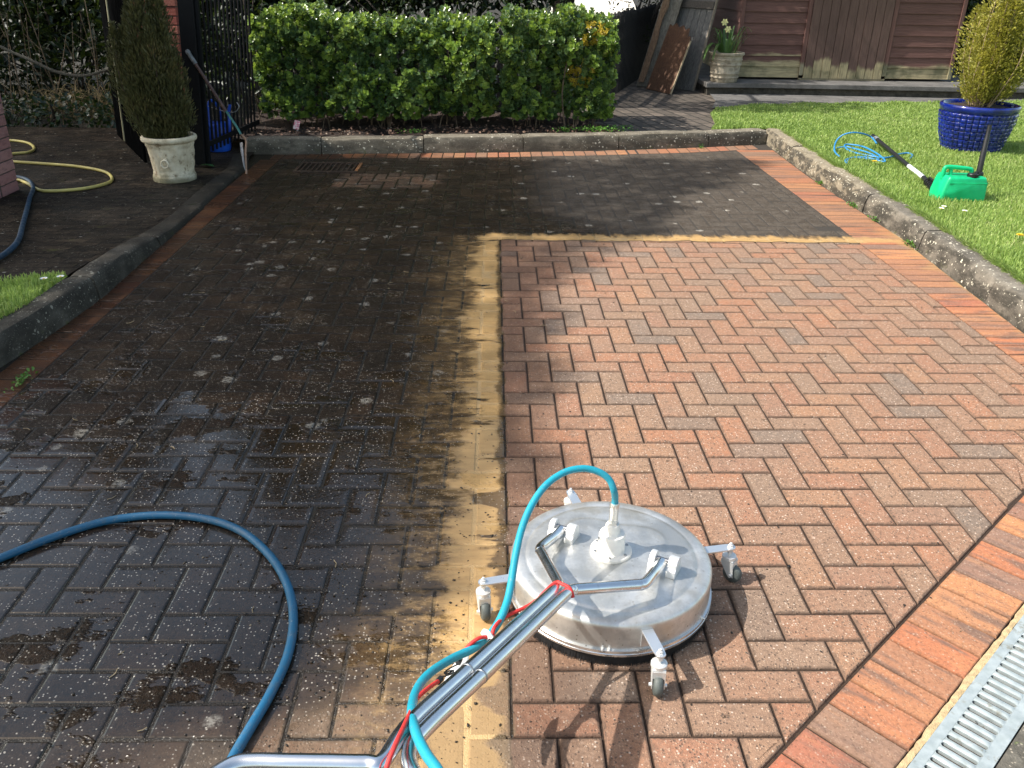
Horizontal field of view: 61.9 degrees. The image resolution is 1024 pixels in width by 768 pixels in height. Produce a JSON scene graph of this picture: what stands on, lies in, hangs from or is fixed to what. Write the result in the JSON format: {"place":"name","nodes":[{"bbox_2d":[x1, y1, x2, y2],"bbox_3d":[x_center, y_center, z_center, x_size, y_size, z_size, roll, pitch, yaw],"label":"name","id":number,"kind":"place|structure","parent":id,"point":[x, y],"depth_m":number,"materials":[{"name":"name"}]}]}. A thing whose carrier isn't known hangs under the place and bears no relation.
{"place":"outdoors","nodes":[
{"label":"outdoors","id":0,"kind":"place"},
{"bbox_2d":[0,143,1023,767],"bbox_3d":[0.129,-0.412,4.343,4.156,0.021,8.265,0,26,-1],"label":"driveway","id":1,"kind":"structure","parent":0,"point":[988,421],"depth_m":2.84,"materials":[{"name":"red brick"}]},
{"bbox_2d":[0,145,1023,767],"bbox_3d":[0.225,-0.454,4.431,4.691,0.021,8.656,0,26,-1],"label":"border paving","id":2,"kind":"structure","parent":0,"point":[944,635],"depth_m":2.38,"materials":[{"name":"brick"}]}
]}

